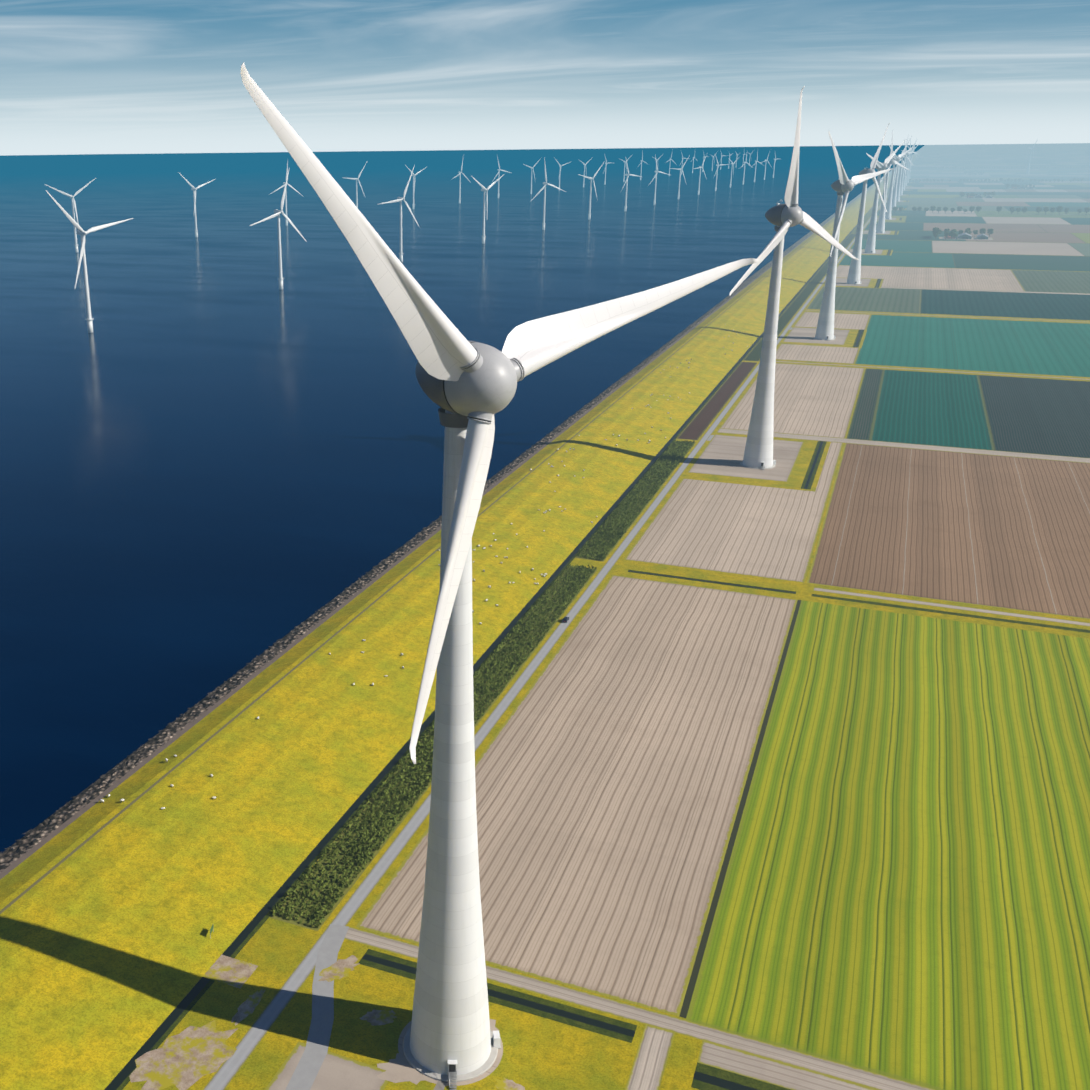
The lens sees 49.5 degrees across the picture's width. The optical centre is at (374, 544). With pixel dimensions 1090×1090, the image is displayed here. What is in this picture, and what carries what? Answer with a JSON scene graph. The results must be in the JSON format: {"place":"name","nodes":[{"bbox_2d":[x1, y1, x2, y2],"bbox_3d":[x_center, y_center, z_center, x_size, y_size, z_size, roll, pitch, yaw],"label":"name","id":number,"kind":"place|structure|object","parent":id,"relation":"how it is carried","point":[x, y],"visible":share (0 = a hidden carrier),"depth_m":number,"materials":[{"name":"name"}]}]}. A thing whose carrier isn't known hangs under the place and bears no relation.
{"place":"outdoors","nodes":[
{"label":"outdoors","id":0,"kind":"place"},
{"bbox_2d":[70,195,78,252],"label":"turbine tower","id":1,"kind":"structure","parent":0,"point":[76,244],"depth_m":2051.46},
{"bbox_2d":[45,178,95,222],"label":"turbine rotor","id":2,"kind":"object","parent":1,"relation":"attached to","point":[76,193],"visible":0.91,"depth_m":2031.12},
{"bbox_2d":[77,230,93,332],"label":"turbine tower","id":3,"kind":"structure","parent":0,"point":[89,319],"depth_m":1132.13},
{"bbox_2d":[46,191,132,287],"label":"turbine rotor","id":4,"kind":"object","parent":3,"relation":"attached to","point":[77,226],"visible":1,"depth_m":1112.56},
{"bbox_2d":[191,188,197,236],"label":"turbine tower","id":5,"kind":"structure","parent":0,"point":[196,232],"depth_m":2389.73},
{"bbox_2d":[178,172,214,211],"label":"turbine rotor","id":6,"kind":"object","parent":5,"relation":"attached to","point":[192,186],"visible":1,"depth_m":2370.29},
{"bbox_2d":[274,209,282,288],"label":"turbine tower","id":7,"kind":"structure","parent":0,"point":[280,257],"depth_m":1467.68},
{"bbox_2d":[250,171,306,241],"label":"turbine rotor","id":8,"kind":"object","parent":7,"relation":"attached to","point":[280,212],"visible":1,"depth_m":1445.57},
{"bbox_2d":[283,182,287,225],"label":"turbine tower","id":9,"kind":"structure","parent":0,"point":[286,205],"depth_m":2723.97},
{"bbox_2d":[271,162,300,194],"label":"turbine rotor","id":10,"kind":"object","parent":9,"relation":"attached to","point":[287,183],"visible":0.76,"depth_m":2699.51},
{"bbox_2d":[285,924,348,1089],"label":"access road","id":11,"kind":"structure","parent":0,"point":[305,1073],"depth_m":242.93,"materials":[{"name":"asphalt"}]},
{"bbox_2d":[318,955,359,981],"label":"bare soil patch","id":12,"kind":"object","parent":11,"relation":"on","point":[339,969],"visible":1,"depth_m":256.79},
{"bbox_2d":[397,197,403,261],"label":"turbine tower","id":13,"kind":"structure","parent":0,"point":[401,256],"depth_m":1805.60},
{"bbox_2d":[380,165,418,225],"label":"turbine rotor","id":14,"kind":"object","parent":13,"relation":"attached to","point":[403,198],"visible":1,"depth_m":1784.47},
{"bbox_2d":[237,959,635,1089],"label":"grass","id":15,"kind":"structure","parent":0,"point":[540,1054],"depth_m":234.92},
{"bbox_2d":[265,1042,387,1089],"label":"hard standing","id":16,"kind":"object","parent":15,"relation":"on","point":[337,1072],"visible":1,"depth_m":227.60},
{"bbox_2d":[360,1009,395,1024],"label":"bare soil patch","id":17,"kind":"object","parent":15,"relation":"on","point":[378,1017],"visible":1,"depth_m":242.50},
{"bbox_2d":[377,1053,423,1084],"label":"gravel wear","id":18,"kind":"object","parent":15,"relation":"on","point":[397,1070],"visible":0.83,"depth_m":227.77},
{"bbox_2d":[434,1080,446,1089],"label":"path door","id":19,"kind":"structure","parent":15,"relation":"on","point":[440,1085],"depth_m":224.67,"materials":[{"name":"beige"}]},
{"bbox_2d":[398,1020,502,1085],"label":"gravel ring","id":20,"kind":"object","parent":15,"relation":"on","point":[491,1069],"visible":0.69,"depth_m":229.67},
{"bbox_2d":[495,1078,524,1089],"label":"bare soil patch","id":21,"kind":"object","parent":15,"relation":"on","point":[505,1084],"visible":1,"depth_m":224.49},
{"bbox_2d":[403,341,500,1089],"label":"turbine tower","id":22,"kind":"structure","parent":0,"point":[451,1036],"depth_m":216.97,"materials":[{"name":"metal"}]},
{"bbox_2d":[240,62,758,763],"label":"turbine rotor","id":23,"kind":"object","parent":22,"relation":"attached to","point":[480,382],"visible":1,"depth_m":184.12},
{"bbox_2d":[0,155,912,913],"bbox_3d":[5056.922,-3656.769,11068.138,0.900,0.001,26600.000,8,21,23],"label":"dike crest path","id":24,"kind":"structure","parent":0,"point":[296,665],"depth_m":366.68,"materials":[{"name":"asphalt"}]},
{"bbox_2d":[0,152,918,1089],"bbox_3d":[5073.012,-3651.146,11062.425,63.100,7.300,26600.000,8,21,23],"label":"dike","id":25,"kind":"structure","parent":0,"point":[110,950],"depth_m":329.42,"materials":[{"name":"yellow plant"}]},
{"bbox_2d":[0,289,740,872],"bbox_3d":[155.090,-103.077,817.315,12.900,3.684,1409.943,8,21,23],"label":"rocks","id":26,"kind":"object","parent":25,"relation":"on","point":[66,811],"visible":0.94,"depth_m":393.63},
{"bbox_2d":[737,154,912,288],"bbox_3d":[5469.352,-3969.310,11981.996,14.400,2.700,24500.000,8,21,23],"label":"rocks","id":27,"kind":"object","parent":25,"relation":"on","point":[758,273],"visible":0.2,"depth_m":1935.08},
{"bbox_2d":[0,145,923,852],"bbox_3d":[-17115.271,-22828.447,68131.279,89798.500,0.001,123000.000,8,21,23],"label":"water","id":28,"kind":"structure","parent":0,"point":[220,455],"depth_m":940.97,"materials":[{"name":"liquid"}]},
{"bbox_2d":[481,188,485,243],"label":"turbine tower","id":29,"kind":"structure","parent":0,"point":[483,236],"depth_m":2143.40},
{"bbox_2d":[472,175,502,208],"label":"turbine rotor","id":30,"kind":"object","parent":29,"relation":"attached to","point":[489,187],"visible":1,"depth_m":2126.86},
{"bbox_2d":[359,949,636,1042],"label":"ditch bank","id":31,"kind":"structure","parent":0,"point":[575,1023],"depth_m":245.14,"materials":[{"name":"green plant"}]},
{"bbox_2d":[362,954,634,1036],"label":"ditch water","id":32,"kind":"structure","parent":31,"relation":"on","point":[552,1010],"depth_m":245.07,"materials":[{"name":"black liquid"}]},
{"bbox_2d":[116,152,919,1089],"bbox_3d":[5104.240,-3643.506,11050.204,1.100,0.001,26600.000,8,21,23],"label":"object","id":33,"kind":"structure","parent":0,"point":[210,982],"depth_m":308.81,"materials":[{"name":"green plant"}]},
{"bbox_2d":[104,153,918,1089],"bbox_3d":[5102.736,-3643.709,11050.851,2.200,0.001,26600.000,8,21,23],"label":"ditch","id":34,"kind":"object","parent":33,"relation":"on","point":[204,981],"depth_m":312.94,"materials":[{"name":"black liquid"}]},
{"bbox_2d":[123,153,919,1089],"bbox_3d":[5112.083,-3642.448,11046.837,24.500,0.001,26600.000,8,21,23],"label":"verge strip","id":35,"kind":"object","parent":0,"point":[275,951],"visible":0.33,"depth_m":265.86,"materials":[{"name":"yellow plant"}]},
{"bbox_2d":[129,1019,237,1089],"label":"dirt patch","id":36,"kind":"object","parent":35,"relation":"on","point":[187,1058],"visible":1,"depth_m":232.07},
{"bbox_2d":[203,955,257,987],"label":"bare soil patch","id":37,"kind":"object","parent":35,"relation":"on","point":[237,973],"visible":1,"depth_m":256.60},
{"bbox_2d":[232,988,264,1025],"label":"bare soil patch","id":38,"kind":"object","parent":35,"relation":"on","point":[247,1007],"visible":1,"depth_m":246.01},
{"bbox_2d":[269,566,597,930],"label":"shrub","id":39,"kind":"object","parent":35,"relation":"on","point":[305,923],"visible":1,"depth_m":310.36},
{"bbox_2d":[272,564,596,927],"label":"shrub rows","id":40,"kind":"object","parent":39,"relation":"on","point":[423,776],"visible":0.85,"depth_m":333.28,"materials":[{"name":"green plant"}]},
{"bbox_2d":[575,441,694,561],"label":"hedge","id":41,"kind":"object","parent":35,"relation":"on","point":[582,557],"visible":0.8,"depth_m":566.40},
{"bbox_2d":[577,439,694,560],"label":"shrub rows","id":42,"kind":"object","parent":41,"relation":"on","point":[663,465],"visible":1,"depth_m":586.79,"materials":[{"name":"green plant"}]},
{"bbox_2d":[676,362,756,439],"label":"red nursery","id":43,"kind":"object","parent":35,"relation":"on","point":[701,421],"visible":1,"depth_m":815.40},
{"bbox_2d":[744,234,855,360],"bbox_3d":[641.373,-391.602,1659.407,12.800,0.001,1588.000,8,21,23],"label":"green nursery","id":44,"kind":"object","parent":35,"relation":"on","point":[786,316],"visible":0.8,"depth_m":1323.07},
{"bbox_2d":[852,174,901,232],"bbox_3d":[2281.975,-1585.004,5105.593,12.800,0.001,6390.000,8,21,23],"label":"hedge","id":45,"kind":"object","parent":35,"relation":"on","point":[867,216],"visible":0.4,"depth_m":2928.86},
{"bbox_2d":[542,182,545,229],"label":"turbine tower","id":46,"kind":"structure","parent":0,"point":[543,223],"depth_m":2483.03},
{"bbox_2d":[531,157,565,200],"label":"turbine rotor","id":47,"kind":"object","parent":46,"relation":"attached to","point":[546,183],"visible":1,"depth_m":2458.80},
{"bbox_2d":[0,0,1089,155],"label":"sky","id":48,"kind":"structure","parent":0,"point":[77,77],"materials":[{"name":"blue"}]},
{"bbox_2d":[203,152,920,1089],"bbox_3d":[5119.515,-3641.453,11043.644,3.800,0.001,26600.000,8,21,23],"label":"road","id":49,"kind":"structure","parent":0,"point":[225,1074],"depth_m":307.54,"materials":[{"name":"asphalt"}]},
{"bbox_2d":[588,179,591,219],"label":"turbine tower","id":50,"kind":"structure","parent":0,"point":[589,216],"depth_m":2821.83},
{"bbox_2d":[578,161,604,196],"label":"turbine rotor","id":51,"kind":"object","parent":50,"relation":"attached to","point":[593,177],"visible":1,"depth_m":2800.69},
{"bbox_2d":[624,174,627,210],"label":"turbine tower","id":52,"kind":"structure","parent":0,"point":[625,207],"depth_m":3158.81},
{"bbox_2d":[337,265,1085,1089],"bbox_3d":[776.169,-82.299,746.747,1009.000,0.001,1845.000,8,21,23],"label":"grass verge","id":53,"kind":"structure","parent":0,"point":[681,1065],"depth_m":241.12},
{"bbox_2d":[356,575,797,1015],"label":"farm field","id":54,"kind":"structure","parent":53,"relation":"on","point":[613,763],"depth_m":325.50,"materials":[{"name":"soil"}]},
{"bbox_2d":[344,926,934,1089],"bbox_3d":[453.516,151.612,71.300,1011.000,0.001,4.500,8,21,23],"label":"track","id":55,"kind":"object","parent":53,"relation":"on","point":[848,1073],"visible":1,"depth_m":239.79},
{"bbox_2d":[625,1024,674,1089],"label":"track","id":56,"kind":"object","parent":53,"relation":"on","point":[650,1061],"visible":1,"depth_m":230.45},
{"bbox_2d":[624,432,842,582],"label":"farm field","id":57,"kind":"structure","parent":53,"relation":"on","point":[758,531],"depth_m":548.91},
{"bbox_2d":[683,432,830,491],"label":"grass verge","id":58,"kind":"structure","parent":57,"relation":"on","point":[798,473],"depth_m":635.87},
{"bbox_2d":[688,435,803,481],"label":"turbine pad","id":59,"kind":"object","parent":58,"relation":"on","point":[722,455],"visible":0.8,"depth_m":668.49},
{"bbox_2d":[801,441,826,489],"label":"ditch bank","id":60,"kind":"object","parent":58,"relation":"on","point":[815,468],"visible":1,"depth_m":654.20,"materials":[{"name":"green plant"}]},
{"bbox_2d":[804,441,823,488],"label":"ditch","id":61,"kind":"object","parent":60,"relation":"on","point":[813,467],"visible":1,"depth_m":653.21,"materials":[{"name":"black liquid"}]},
{"bbox_2d":[679,600,800,1017],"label":"ditch","id":62,"kind":"object","parent":53,"relation":"on","point":[698,960],"visible":1,"depth_m":302.53,"materials":[{"name":"green"}]},
{"bbox_2d":[697,1041,875,1089],"bbox_3d":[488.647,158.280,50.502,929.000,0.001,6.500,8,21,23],"label":"field","id":63,"kind":"structure","parent":53,"relation":"on","point":[780,1074],"depth_m":227.31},
{"bbox_2d":[720,363,864,438],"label":"farm field","id":64,"kind":"structure","parent":53,"relation":"on","point":[812,400],"depth_m":818.82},
{"bbox_2d":[776,312,869,363],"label":"farm field","id":65,"kind":"structure","parent":53,"relation":"on","point":[822,353],"depth_m":1029.20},
{"bbox_2d":[613,560,1089,638],"bbox_3d":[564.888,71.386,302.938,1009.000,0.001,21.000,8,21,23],"label":"grass strip","id":66,"kind":"object","parent":53,"relation":"on","point":[804,591],"depth_m":465.63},
{"bbox_2d":[628,570,795,593],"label":"ditch","id":67,"kind":"object","parent":66,"relation":"on","point":[713,582],"visible":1,"depth_m":481.67,"materials":[{"name":"green plant"}]},
{"bbox_2d":[628,570,795,592],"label":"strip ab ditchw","id":68,"kind":"object","parent":67,"relation":"on","point":[712,581],"visible":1,"depth_m":482.71,"materials":[{"name":"black liquid"}]},
{"bbox_2d":[812,594,1089,632],"bbox_3d":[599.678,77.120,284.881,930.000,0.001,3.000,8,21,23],"label":"ditch","id":69,"kind":"object","parent":66,"relation":"on","point":[957,614],"visible":1,"depth_m":446.96,"materials":[{"name":"green plant"}]},
{"bbox_2d":[813,587,1089,625],"bbox_3d":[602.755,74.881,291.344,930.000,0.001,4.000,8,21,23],"label":"track strip","id":70,"kind":"structure","parent":66,"relation":"on","point":[955,607],"depth_m":452.85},
{"bbox_2d":[807,286,920,312],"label":"grey green field","id":71,"kind":"structure","parent":53,"relation":"on","point":[895,300],"depth_m":1345.81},
{"bbox_2d":[846,368,883,439],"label":"crop field","id":72,"kind":"structure","parent":53,"relation":"on","point":[861,424],"depth_m":800.71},
{"bbox_2d":[717,428,1089,462],"bbox_3d":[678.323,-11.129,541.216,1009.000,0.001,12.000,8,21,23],"label":"road","id":73,"kind":"structure","parent":53,"relation":"on","point":[942,448],"depth_m":693.01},
{"bbox_2d":[836,265,1024,290],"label":"farm field","id":74,"kind":"structure","parent":53,"relation":"on","point":[959,278],"depth_m":1562.37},
{"bbox_2d":[870,370,993,449],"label":"teal field","id":75,"kind":"structure","parent":53,"relation":"on","point":[932,408],"depth_m":784.11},
{"bbox_2d":[776,359,1089,380],"bbox_3d":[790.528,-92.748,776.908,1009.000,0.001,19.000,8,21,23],"label":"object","id":76,"kind":"object","parent":53,"relation":"on","point":[909,368],"depth_m":924.10,"materials":[{"name":"beige plant"}]},
{"bbox_2d":[776,361,1089,379],"bbox_3d":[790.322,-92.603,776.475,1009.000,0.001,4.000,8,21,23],"label":"track strip","id":77,"kind":"structure","parent":76,"relation":"on","point":[935,370],"depth_m":924.44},
{"bbox_2d":[805,309,1089,323],"bbox_3d":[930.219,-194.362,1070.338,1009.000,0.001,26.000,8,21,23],"label":"road","id":78,"kind":"structure","parent":53,"relation":"on","point":[966,317],"depth_m":1208.90,"materials":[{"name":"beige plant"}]},
{"bbox_2d":[805,310,1081,321],"bbox_3d":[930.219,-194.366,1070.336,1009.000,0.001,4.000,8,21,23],"label":"track strip","id":79,"kind":"structure","parent":78,"relation":"on","point":[953,316],"depth_m":1210.27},
{"bbox_2d":[807,443,1089,618],"bbox_3d":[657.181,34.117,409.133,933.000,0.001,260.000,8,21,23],"label":"brown field","id":80,"kind":"structure","parent":53,"relation":"on","point":[1009,532],"depth_m":543.58,"materials":[{"name":"soil"}]},
{"bbox_2d":[881,287,1089,294],"bbox_3d":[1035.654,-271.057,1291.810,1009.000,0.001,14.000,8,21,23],"label":"road","id":81,"kind":"structure","parent":53,"relation":"on","point":[987,290],"depth_m":1419.05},
{"bbox_2d":[978,375,1089,457],"bbox_3d":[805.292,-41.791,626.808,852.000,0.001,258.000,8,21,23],"label":"crop field","id":82,"kind":"structure","parent":53,"relation":"on","point":[1039,416],"depth_m":770.22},
{"bbox_2d":[1011,270,1089,293],"bbox_3d":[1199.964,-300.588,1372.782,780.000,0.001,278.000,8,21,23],"label":"grey green field","id":83,"kind":"structure","parent":53,"relation":"on","point":[1054,281],"depth_m":1505.22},
{"bbox_2d":[691,1062,790,1089],"bbox_3d":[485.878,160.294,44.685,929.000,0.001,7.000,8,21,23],"label":"ditch bank","id":84,"kind":"structure","parent":0,"point":[729,1076],"depth_m":224.81,"materials":[{"name":"green plant"}]},
{"bbox_2d":[693,1071,757,1089],"bbox_3d":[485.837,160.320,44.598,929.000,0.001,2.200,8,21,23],"label":"ditch water","id":85,"kind":"structure","parent":84,"relation":"on","point":[716,1081],"depth_m":224.61,"materials":[{"name":"black liquid"}]},
{"bbox_2d":[740,200,785,468],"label":"turbine tower","id":86,"kind":"structure","parent":0,"point":[758,453],"depth_m":639.47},
{"bbox_2d":[730,86,858,294],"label":"turbine rotor","id":87,"kind":"object","parent":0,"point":[793,214],"visible":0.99,"depth_m":604.08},
{"bbox_2d":[781,326,866,347],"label":"grass verge","id":88,"kind":"structure","parent":0,"point":[851,338],"depth_m":1059.63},
{"bbox_2d":[783,327,849,344],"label":"turbine pad","id":89,"kind":"object","parent":88,"relation":"on","point":[801,335],"visible":0.8,"depth_m":1094.87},
{"bbox_2d":[853,329,863,346],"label":"ditch","id":90,"kind":"object","parent":88,"relation":"on","point":[857,338],"visible":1,"depth_m":1080.76,"materials":[{"name":"liquid"}]},
{"bbox_2d":[813,180,843,340],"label":"turbine tower","id":91,"kind":"structure","parent":0,"point":[825,328],"depth_m":1064.17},
{"bbox_2d":[828,130,892,255],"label":"turbine rotor","id":92,"kind":"object","parent":91,"relation":"attached to","point":[847,185],"visible":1,"depth_m":1031.98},
{"bbox_2d":[845,168,868,284],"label":"turbine tower","id":93,"kind":"structure","parent":0,"point":[854,274],"depth_m":1486.69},
{"bbox_2d":[864,165,881,252],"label":"turbine tower","id":94,"kind":"structure","parent":0,"point":[870,243],"depth_m":1911.65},
{"bbox_2d":[861,249,892,254],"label":"grass verge","id":95,"kind":"structure","parent":0,"point":[884,252],"depth_m":1912.12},
{"bbox_2d":[849,249,882,254],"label":"turbine pad","id":96,"kind":"object","parent":95,"relation":"on","point":[879,252],"visible":0.6,"depth_m":1936.88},
{"bbox_2d":[866,139,906,203],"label":"turbine rotor","id":97,"kind":"object","parent":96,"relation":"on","point":[882,166],"visible":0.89,"depth_m":1880.19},
{"bbox_2d":[864,230,898,234],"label":"grass verge","id":98,"kind":"structure","parent":0,"point":[892,232],"depth_m":2334.66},
{"bbox_2d":[863,231,890,233],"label":"turbine pad","id":99,"kind":"object","parent":98,"relation":"on","point":[886,232],"visible":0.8,"depth_m":2361.58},
{"bbox_2d":[880,130,908,181],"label":"turbine rotor","id":100,"kind":"object","parent":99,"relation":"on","point":[891,161],"visible":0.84,"depth_m":2299.32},
{"bbox_2d":[876,161,888,232],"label":"turbine tower","id":101,"kind":"structure","parent":0,"point":[881,225],"depth_m":2336.73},
{"bbox_2d":[686,600,1089,1089],"bbox_3d":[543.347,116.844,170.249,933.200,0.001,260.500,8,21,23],"label":"crop field","id":102,"kind":"structure","parent":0,"point":[905,894],"depth_m":292.51,"materials":[{"name":"plant"}]},
{"bbox_2d":[885,157,894,218],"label":"turbine tower","id":103,"kind":"structure","parent":0,"point":[888,208],"depth_m":2757.91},
{"bbox_2d":[892,155,899,208],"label":"turbine tower","id":104,"kind":"structure","parent":0,"point":[894,195],"depth_m":3180.33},
{"bbox_2d":[896,160,902,201],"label":"turbine tower","id":105,"kind":"structure","parent":0,"point":[898,189],"depth_m":3604.10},
{"bbox_2d":[888,143,912,183],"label":"turbine rotor","id":106,"kind":"object","parent":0,"point":[896,158],"visible":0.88,"depth_m":2729.46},
{"bbox_2d":[900,157,905,194],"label":"turbine tower","id":107,"kind":"structure","parent":0,"point":[901,185],"depth_m":4027.74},
{"bbox_2d":[903,156,907,189],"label":"turbine tower","id":108,"kind":"structure","parent":0,"point":[904,179],"depth_m":4450.39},
{"bbox_2d":[839,143,1089,271],"bbox_3d":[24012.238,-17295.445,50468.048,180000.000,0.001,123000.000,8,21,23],"label":"ground","id":109,"kind":"structure","parent":0,"point":[1031,238],"depth_m":2951.46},
{"bbox_2d":[824,277,883,287],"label":"grass verge","id":110,"kind":"structure","parent":109,"relation":"on","point":[872,284],"depth_m":1488.99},
{"bbox_2d":[824,278,870,286],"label":"turbine pad","id":111,"kind":"object","parent":110,"relation":"on","point":[843,281],"visible":0.6,"depth_m":1515.65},
{"bbox_2d":[866,123,889,212],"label":"turbine rotor","id":112,"kind":"object","parent":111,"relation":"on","point":[872,165],"visible":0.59,"depth_m":1452.82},
{"bbox_2d":[939,237,992,239],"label":"farm yard","id":113,"kind":"structure","parent":109,"relation":"on","point":[973,238],"depth_m":2184.85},
{"bbox_2d":[944,233,987,238],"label":"trees","id":114,"kind":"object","parent":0,"point":[969,236],"depth_m":2178.80,"materials":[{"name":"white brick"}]},
{"bbox_2d":[855,315,1089,376],"bbox_3d":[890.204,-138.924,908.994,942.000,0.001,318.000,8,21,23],"label":"crop field","id":115,"kind":"structure","parent":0,"point":[1041,348],"depth_m":1036.67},
{"bbox_2d":[920,289,1089,319],"bbox_3d":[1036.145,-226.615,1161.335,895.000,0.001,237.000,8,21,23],"label":"dark green field","id":116,"kind":"structure","parent":0,"point":[1022,305],"depth_m":1294.79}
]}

